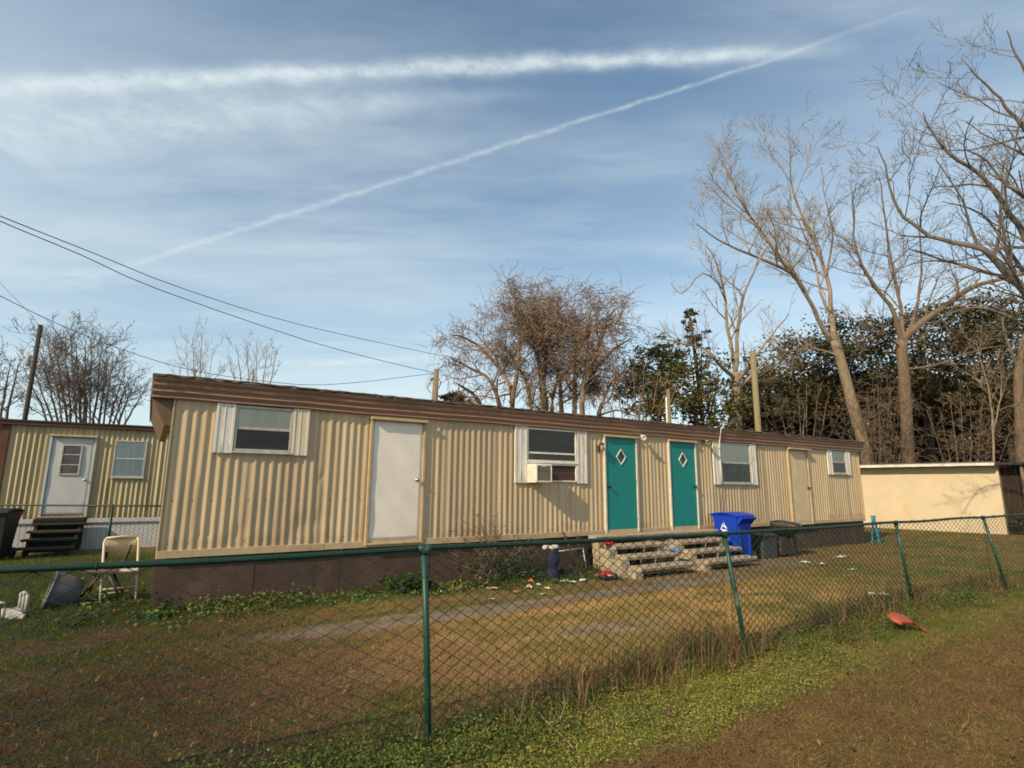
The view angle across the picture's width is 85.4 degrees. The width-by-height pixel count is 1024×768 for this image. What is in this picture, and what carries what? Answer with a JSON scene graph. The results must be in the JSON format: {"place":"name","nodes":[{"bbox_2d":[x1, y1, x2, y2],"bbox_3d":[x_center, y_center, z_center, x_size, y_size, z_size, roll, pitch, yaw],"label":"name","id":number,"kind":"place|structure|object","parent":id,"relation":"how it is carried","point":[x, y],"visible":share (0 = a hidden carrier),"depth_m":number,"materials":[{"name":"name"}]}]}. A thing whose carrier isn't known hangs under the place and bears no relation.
{"place":"outdoors","nodes":[
{"label":"outdoors","id":0,"kind":"place"},
{"bbox_2d":[0,216,483,363],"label":"overhead wire","id":1,"kind":"object","parent":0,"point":[195,292],"visible":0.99,"depth_m":13.73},
{"bbox_2d":[0,517,1023,767],"bbox_3d":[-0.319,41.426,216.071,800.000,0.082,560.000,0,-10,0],"label":"ground","id":2,"kind":"structure","parent":0,"point":[830,715],"depth_m":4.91,"materials":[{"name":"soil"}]},
{"bbox_2d":[0,508,24,557],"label":"rubbish bin","id":3,"kind":"object","parent":2,"relation":"on","point":[9,519],"visible":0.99,"depth_m":11.98,"materials":[{"name":"black plastic"}]},
{"bbox_2d":[0,590,29,619],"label":"resin chair","id":4,"kind":"object","parent":2,"relation":"on","point":[23,602],"visible":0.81,"depth_m":6.82,"materials":[{"name":"white plastic"}]},
{"bbox_2d":[0,336,48,432],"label":"bare tree","id":5,"kind":"object","parent":2,"relation":"on","point":[7,407],"visible":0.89,"depth_m":24.21,"materials":[{"name":"brown plant"}]},
{"bbox_2d":[22,324,42,419],"bbox_3d":[-19.694,1.664,22.220,0.411,8.373,0.193,3,-11,-15],"label":"utility pole","id":6,"kind":"object","parent":2,"relation":"on","point":[29,358],"visible":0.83,"depth_m":22.59,"materials":[{"name":"brown wood"}]},
{"bbox_2d":[14,522,85,557],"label":"wooden steps","id":7,"kind":"structure","parent":2,"relation":"on","point":[33,547],"depth_m":13.08,"materials":[{"name":"brown wood"}]},
{"bbox_2d":[33,517,86,522],"bbox_3d":[-11.008,3.320,13.533,1.000,0.098,0.380,6,-12,-29],"label":"door mat","id":8,"kind":"object","parent":7,"relation":"on","point":[57,520],"depth_m":13.37,"materials":[{"name":"black rubber"}]},
{"bbox_2d":[41,571,84,608],"bbox_3d":[-5.990,2.747,7.411,0.440,0.515,0.476,9,-14,-39],"label":"plastic tub","id":9,"kind":"object","parent":2,"relation":"on","point":[55,588],"visible":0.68,"depth_m":7.30,"materials":[{"name":"grey plastic"}]},
{"bbox_2d":[0,307,152,424],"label":"bare tree","id":10,"kind":"object","parent":2,"relation":"on","point":[71,383],"visible":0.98,"depth_m":25.86,"materials":[{"name":"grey plant"}]},
{"bbox_2d":[0,504,161,559],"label":"chain link fence","id":11,"kind":"object","parent":2,"relation":"on","point":[111,506],"visible":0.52,"depth_m":12.22,"materials":[{"name":"grey metal"}]},
{"bbox_2d":[0,418,170,551],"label":"mobile home","id":12,"kind":"object","parent":2,"relation":"on","point":[54,462],"visible":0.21,"depth_m":14.12,"materials":[{"name":"beige metal"}]},
{"bbox_2d":[38,434,97,517],"bbox_3d":[-11.142,2.307,13.939,0.970,2.040,0.141,6,-12,-29],"label":"door","id":13,"kind":"structure","parent":12,"relation":"in","point":[71,458],"depth_m":13.96,"materials":[{"name":"metal"}]},
{"bbox_2d":[110,440,147,478],"bbox_3d":[-10.102,1.993,14.648,0.750,0.990,0.075,6,-12,-29],"label":"window","id":14,"kind":"structure","parent":12,"relation":"in","point":[129,458],"depth_m":14.65,"materials":[{"name":"glass"}]},
{"bbox_2d":[80,544,131,596],"bbox_3d":[-5.678,2.582,7.709,0.743,0.688,0.440,0,-10,0],"label":"broken chair","id":15,"kind":"object","parent":2,"relation":"on","point":[90,586],"visible":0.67,"depth_m":7.53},
{"bbox_2d":[97,535,139,601],"bbox_3d":[-5.537,2.609,7.828,0.442,0.898,0.480,10,-14,-42],"label":"folding chair","id":16,"kind":"object","parent":2,"relation":"on","point":[117,544],"visible":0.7,"depth_m":7.91,"materials":[{"name":"beige metal"}]},
{"bbox_2d":[165,314,232,378],"bbox_3d":[-19.172,1.672,32.392,4.855,11.847,2.666,-2,-11,13],"label":"bare tree","id":17,"kind":"object","parent":2,"relation":"on","point":[195,362],"visible":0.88,"depth_m":32.99,"materials":[{"name":"brown plant"}]},
{"bbox_2d":[222,330,283,383],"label":"bare tree","id":18,"kind":"object","parent":2,"relation":"on","point":[252,374],"visible":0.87,"depth_m":32.99,"materials":[{"name":"brown plant"}]},
{"bbox_2d":[30,555,627,633],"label":"skirting weeds","id":19,"kind":"object","parent":2,"relation":"on","point":[157,610],"visible":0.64,"depth_m":7.54,"materials":[{"name":"green plant"}]},
{"bbox_2d":[377,571,433,594],"bbox_3d":[-1.631,3.190,8.638,0.885,0.545,0.569,6,-12,-26],"label":"evergreen shrub","id":20,"kind":"object","parent":2,"relation":"on","point":[413,585],"visible":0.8,"depth_m":8.62,"materials":[{"name":"green plant"}]},
{"bbox_2d":[427,369,440,399],"bbox_3d":[-2.392,2.223,16.477,0.415,5.456,0.172,6,-12,-29],"label":"utility pole","id":21,"kind":"object","parent":2,"relation":"on","point":[434,391],"visible":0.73,"depth_m":16.84,"materials":[{"name":"brown wood"}]},
{"bbox_2d":[0,221,433,372],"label":"overhead wire","id":22,"kind":"object","parent":21,"relation":"attached to","point":[187,299],"visible":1,"depth_m":11.73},
{"bbox_2d":[0,296,433,384],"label":"overhead wire","id":23,"kind":"object","parent":21,"relation":"attached to","point":[195,370],"visible":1,"depth_m":14.72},
{"bbox_2d":[438,390,474,403],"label":"tree","id":24,"kind":"object","parent":2,"relation":"on","point":[449,397],"visible":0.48,"depth_m":39.64,"materials":[{"name":"green plant"}]},
{"bbox_2d":[149,373,865,608],"bbox_3d":[2.161,2.653,13.802,19.085,3.350,3.985,7,-12,-32],"label":"mobile home","id":25,"kind":"object","parent":2,"relation":"on","point":[253,469],"visible":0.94,"depth_m":9.42,"materials":[{"name":"beige metal"}]},
{"bbox_2d":[231,405,293,454],"bbox_3d":[-3.661,0.686,8.191,0.831,0.690,0.075,7,-12,-32],"label":"window","id":26,"kind":"structure","parent":25,"relation":"in","point":[257,430],"depth_m":8.19,"materials":[{"name":"glass"}]},
{"bbox_2d":[364,416,428,545],"bbox_3d":[-1.895,1.587,9.156,1.000,2.036,0.134,7,-12,-32],"label":"door","id":27,"kind":"structure","parent":25,"relation":"in","point":[397,450],"depth_m":9.16,"materials":[{"name":"metal"}]},
{"bbox_2d":[527,464,551,482],"bbox_3d":[0.494,1.714,10.613,0.391,0.346,0.422,7,-12,-32],"label":"air conditioner","id":28,"kind":"object","parent":25,"relation":"attached to","point":[539,473],"depth_m":10.45,"materials":[{"name":"white paint"}]},
{"bbox_2d":[527,427,577,464],"bbox_3d":[0.799,1.239,11.023,1.270,0.685,0.075,7,-12,-32],"label":"window","id":29,"kind":"structure","parent":25,"relation":"in","point":[547,446],"depth_m":11.02,"materials":[{"name":"grey glass"}]},
{"bbox_2d":[562,532,575,559],"bbox_3d":[1.083,3.084,10.583,0.040,0.495,0.419,6,-12,-26],"label":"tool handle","id":30,"kind":"object","parent":25,"relation":"attached to","point":[565,537],"visible":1,"depth_m":10.55,"materials":[{"name":"brown wood"}]},
{"bbox_2d":[602,434,640,533],"bbox_3d":[2.355,2.134,11.853,0.994,2.060,0.109,7,-12,-32],"label":"door","id":31,"kind":"structure","parent":25,"relation":"in","point":[620,453],"depth_m":11.86,"materials":[{"name":"teal paint"}]},
{"bbox_2d":[666,439,700,530],"bbox_3d":[4.011,2.341,12.904,0.979,2.060,0.109,7,-12,-32],"label":"door","id":32,"kind":"structure","parent":25,"relation":"in","point":[682,456],"depth_m":12.92,"materials":[{"name":"teal paint"}]},
{"bbox_2d":[720,442,753,484],"bbox_3d":[5.692,2.026,14.097,1.250,1.045,0.075,7,-12,-32],"label":"window","id":33,"kind":"structure","parent":25,"relation":"in","point":[735,457],"depth_m":14.12,"materials":[{"name":"glass"}]},
{"bbox_2d":[786,447,814,524],"bbox_3d":[8.068,2.843,15.459,1.024,2.094,0.159,7,-12,-32],"label":"door","id":34,"kind":"structure","parent":25,"relation":"in","point":[797,459],"depth_m":15.49,"materials":[{"name":"metal"}]},
{"bbox_2d":[831,450,847,474],"bbox_3d":[9.895,2.387,16.796,0.840,0.715,0.075,7,-12,-32],"label":"window","id":35,"kind":"structure","parent":25,"relation":"in","point":[838,457],"depth_m":16.84,"materials":[{"name":"glass"}]},
{"bbox_2d":[445,508,569,587],"bbox_3d":[-0.028,2.844,9.842,2.598,1.362,0.747,6,-12,-29],"label":"vine bush","id":36,"kind":"object","parent":2,"relation":"on","point":[497,563],"visible":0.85,"depth_m":9.68,"materials":[{"name":"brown plant"}]},
{"bbox_2d":[0,513,1023,767],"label":"chain link fence","id":37,"kind":"object","parent":2,"relation":"on","point":[424,551],"visible":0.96,"depth_m":4.07,"materials":[{"name":"green metal"}]},
{"bbox_2d":[0,560,1023,767],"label":"leaf litter","id":38,"kind":"object","parent":2,"relation":"on","point":[963,726],"visible":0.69,"depth_m":5.16,"materials":[{"name":"brown plant"}]},
{"bbox_2d":[420,260,657,419],"bbox_3d":[1.215,0.156,26.145,11.570,12.875,8.244,0,-10,0],"label":"tree","id":39,"kind":"object","parent":2,"relation":"on","point":[545,330],"visible":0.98,"depth_m":25.69,"materials":[{"name":"brown plant"}]},
{"bbox_2d":[542,545,560,579],"bbox_3d":[0.714,3.201,10.001,0.338,0.634,0.231,0,-10,0],"label":"trash can","id":40,"kind":"object","parent":2,"relation":"on","point":[551,570],"visible":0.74,"depth_m":9.93,"materials":[{"name":"blue plastic"}]},
{"bbox_2d":[242,634,900,767],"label":"clover cover","id":41,"kind":"object","parent":2,"relation":"on","point":[531,749],"visible":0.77,"depth_m":4.00,"materials":[{"name":"green plant"}]},
{"bbox_2d":[533,693,573,747],"bbox_3d":[0.286,2.264,3.777,0.279,0.184,0.488,0,-10,0],"label":"fallen branch","id":42,"kind":"object","parent":41,"relation":"on","point":[559,719],"visible":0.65,"depth_m":3.85,"materials":[{"name":"wood"}]},
{"bbox_2d":[665,709,675,715],"bbox_3d":[1.168,2.420,4.089,0.083,0.020,0.102,-3,-11,16],"label":"dead leaf","id":43,"kind":"object","parent":41,"relation":"on","point":[670,713],"visible":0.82,"depth_m":4.06,"materials":[{"name":"brown plant"}]},
{"bbox_2d":[121,576,1023,767],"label":"fence weeds","id":44,"kind":"object","parent":2,"relation":"on","point":[967,595],"visible":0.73,"depth_m":3.65,"materials":[{"name":"green plant"}]},
{"bbox_2d":[559,547,586,567],"bbox_3d":[1.046,3.400,10.604,0.970,0.476,0.126,7,-12,-32],"label":"metal rack","id":45,"kind":"object","parent":2,"relation":"on","point":[576,549],"visible":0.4,"depth_m":10.82,"materials":[{"name":"metal"}]},
{"bbox_2d":[577,535,578,567],"bbox_3d":[1.301,3.391,10.905,0.041,0.797,0.041,5,-11,-22],"label":"short stake","id":46,"kind":"object","parent":2,"relation":"on","point":[577,553],"visible":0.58,"depth_m":10.90,"materials":[{"name":"brown wood"}]},
{"bbox_2d":[558,567,598,577],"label":"scrap boards","id":47,"kind":"object","parent":2,"relation":"on","point":[566,574],"visible":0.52,"depth_m":10.24,"materials":[{"name":"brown wood"}]},
{"bbox_2d":[597,570,617,580],"bbox_3d":[1.714,3.429,9.967,0.320,0.156,0.215,5,-11,-25],"label":"toy car","id":48,"kind":"object","parent":2,"relation":"on","point":[607,574],"visible":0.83,"depth_m":9.90,"materials":[{"name":"red plastic"}]},
{"bbox_2d":[242,567,1023,767],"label":"dead weeds","id":49,"kind":"object","parent":2,"relation":"on","point":[715,650],"visible":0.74,"depth_m":5.04,"materials":[{"name":"brown plant"}]},
{"bbox_2d":[588,531,694,579],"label":"concrete steps","id":50,"kind":"structure","parent":2,"relation":"on","point":[602,559],"depth_m":10.84,"materials":[{"name":"beige concrete"}]},
{"bbox_2d":[594,360,692,421],"bbox_3d":[5.474,2.509,22.767,4.096,7.089,2.647,-2,-11,12],"label":"bare shrub","id":51,"kind":"object","parent":2,"relation":"on","point":[634,397],"visible":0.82,"depth_m":23.07,"materials":[{"name":"brown plant"}]},
{"bbox_2d":[607,332,695,421],"bbox_3d":[7.528,2.278,30.566,5.174,10.411,4.888,0,-10,0],"label":"evergreen tree","id":52,"kind":"object","parent":2,"relation":"on","point":[663,353],"visible":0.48,"depth_m":30.30,"materials":[{"name":"green plant"}]},
{"bbox_2d":[665,389,670,422],"bbox_3d":[5.725,2.905,19.983,0.156,5.506,0.210,-10,-15,44],"label":"utility pole","id":53,"kind":"object","parent":2,"relation":"on","point":[668,409],"visible":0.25,"depth_m":20.32,"materials":[{"name":"brown wood"}]},
{"bbox_2d":[624,339,761,431],"bbox_3d":[8.474,2.114,24.654,5.268,8.610,5.114,6,-12,-29],"label":"evergreen tree","id":54,"kind":"object","parent":2,"relation":"on","point":[683,402],"visible":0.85,"depth_m":24.58,"materials":[{"name":"green plant"}]},
{"bbox_2d":[680,307,718,425],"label":"ivy column","id":55,"kind":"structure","parent":2,"relation":"on","point":[690,311],"depth_m":26.23,"materials":[{"name":"green plant"}]},
{"bbox_2d":[658,529,757,571],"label":"concrete steps","id":56,"kind":"structure","parent":2,"relation":"on","point":[675,543],"depth_m":11.88,"materials":[{"name":"beige concrete"}]},
{"bbox_2d":[643,227,812,429],"bbox_3d":[10.800,-0.627,26.164,9.524,14.568,4.594,6,-12,-29],"label":"bare tree","id":57,"kind":"object","parent":2,"relation":"on","point":[737,377],"visible":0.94,"depth_m":26.87,"materials":[{"name":"brown plant"}]},
{"bbox_2d":[709,512,756,562],"bbox_3d":[5.173,3.537,12.903,0.630,1.092,0.860,7,-12,-30],"label":"recycling bin","id":58,"kind":"object","parent":2,"relation":"on","point":[732,521],"visible":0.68,"depth_m":12.71,"materials":[{"name":"blue plastic"}]},
{"bbox_2d":[750,351,761,431],"bbox_3d":[8.652,2.164,19.385,0.230,6.792,0.230,0,-10,0],"label":"utility pole","id":59,"kind":"object","parent":2,"relation":"on","point":[756,402],"visible":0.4,"depth_m":19.66,"materials":[{"name":"brown wood"}]},
{"bbox_2d":[750,533,777,558],"bbox_3d":[6.049,3.921,13.456,0.610,0.550,0.505,7,-12,-32],"label":"storage box","id":60,"kind":"object","parent":2,"relation":"on","point":[765,540],"visible":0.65,"depth_m":13.25,"materials":[{"name":"grey plastic"}]},
{"bbox_2d":[681,90,874,463],"bbox_3d":[15.880,-5.068,33.274,14.672,25.954,7.580,5,-11,-25],"label":"bare tree","id":61,"kind":"object","parent":2,"relation":"on","point":[842,366],"visible":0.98,"depth_m":33.79,"materials":[{"name":"brown plant"}]},
{"bbox_2d":[770,520,801,555],"bbox_3d":[6.808,3.829,13.763,0.913,0.861,0.639,7,-12,-32],"label":"trash can","id":62,"kind":"object","parent":2,"relation":"on","point":[775,524],"visible":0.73,"depth_m":13.62,"materials":[{"name":"grey plastic"}]},
{"bbox_2d":[759,380,850,437],"bbox_3d":[16.061,3.378,30.983,5.311,8.514,3.726,0,-10,0],"label":"bare shrub","id":63,"kind":"object","parent":2,"relation":"on","point":[803,421],"visible":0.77,"depth_m":30.87,"materials":[{"name":"brown plant"}]},
{"bbox_2d":[725,308,929,437],"bbox_3d":[21.393,1.639,38.541,14.821,14.769,9.758,0,-10,0],"label":"live oak","id":64,"kind":"object","parent":2,"relation":"on","point":[782,387],"visible":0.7,"depth_m":38.01,"materials":[{"name":"green plant"}]},
{"bbox_2d":[717,362,1013,463],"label":"undergrowth","id":65,"kind":"object","parent":2,"relation":"on","point":[750,423],"visible":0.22,"depth_m":42.96,"materials":[{"name":"brown plant"}]},
{"bbox_2d":[870,515,881,543],"bbox_3d":[11.153,4.473,17.036,0.228,0.842,0.184,-9,-14,41],"label":"folding stool","id":66,"kind":"object","parent":2,"relation":"on","point":[873,519],"visible":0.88,"depth_m":17.02,"materials":[{"name":"teal plastic"}]},
{"bbox_2d":[830,358,937,463],"bbox_3d":[20.654,2.916,31.020,4.904,9.506,6.500,-6,-12,30],"label":"bare shrub","id":67,"kind":"object","parent":2,"relation":"on","point":[871,439],"visible":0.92,"depth_m":31.09,"materials":[{"name":"brown plant"}]},
{"bbox_2d":[887,612,925,630],"bbox_3d":[4.642,2.796,6.530,0.415,0.083,0.317,7,12,-15],"label":"broken pot","id":68,"kind":"object","parent":2,"relation":"on","point":[898,618],"visible":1,"depth_m":6.50,"materials":[{"name":"ceramic"}]},
{"bbox_2d":[811,146,1023,462],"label":"bare tree","id":69,"kind":"object","parent":2,"relation":"on","point":[902,358],"visible":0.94,"depth_m":32.86,"materials":[{"name":"brown plant"}]},
{"bbox_2d":[818,11,1023,367],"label":"bare tree","id":70,"kind":"object","parent":2,"relation":"on","point":[1009,273],"visible":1,"depth_m":15.69,"materials":[{"name":"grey plant"}]},
{"bbox_2d":[825,288,1020,462],"bbox_3d":[29.704,1.391,38.442,14.817,15.344,9.842,0,-10,0],"label":"live oak","id":71,"kind":"object","parent":2,"relation":"on","point":[925,378],"visible":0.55,"depth_m":38.00,"materials":[{"name":"green plant"}]},
{"bbox_2d":[860,461,1021,534],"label":"shed","id":72,"kind":"structure","parent":2,"relation":"on","point":[908,491],"depth_m":22.50,"materials":[{"name":"yellow paint"}]},
{"bbox_2d":[909,381,1023,462],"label":"bare shrub","id":73,"kind":"object","parent":2,"relation":"on","point":[979,434],"visible":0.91,"depth_m":29.99,"materials":[{"name":"brown plant"}]},
{"bbox_2d":[922,283,1023,461],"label":"live oak","id":74,"kind":"object","parent":2,"relation":"on","point":[1009,419],"visible":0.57,"depth_m":36.66,"materials":[{"name":"green plant"}]},
{"bbox_2d":[945,323,1023,461],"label":"sapling","id":75,"kind":"object","parent":2,"relation":"on","point":[993,424],"visible":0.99,"depth_m":28.99,"materials":[{"name":"brown plant"}]},
{"bbox_2d":[991,285,1023,461],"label":"bare tree","id":76,"kind":"object","parent":2,"relation":"on","point":[1018,381],"visible":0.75,"depth_m":29.87,"materials":[{"name":"brown plant"}]},
{"bbox_2d":[996,462,1023,534],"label":"lean to","id":77,"kind":"object","parent":2,"relation":"on","point":[1014,480],"visible":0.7,"depth_m":20.86,"materials":[{"name":"brown wood"}]},
{"bbox_2d":[1007,504,1023,533],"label":"evergreen shrub","id":78,"kind":"object","parent":2,"relation":"on","point":[1015,524],"visible":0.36,"depth_m":20.62,"materials":[{"name":"green plant"}]},
{"bbox_2d":[0,0,1023,460],"label":"sky","id":79,"kind":"structure","parent":0,"point":[354,168],"materials":[{"name":"blue"}]}
]}

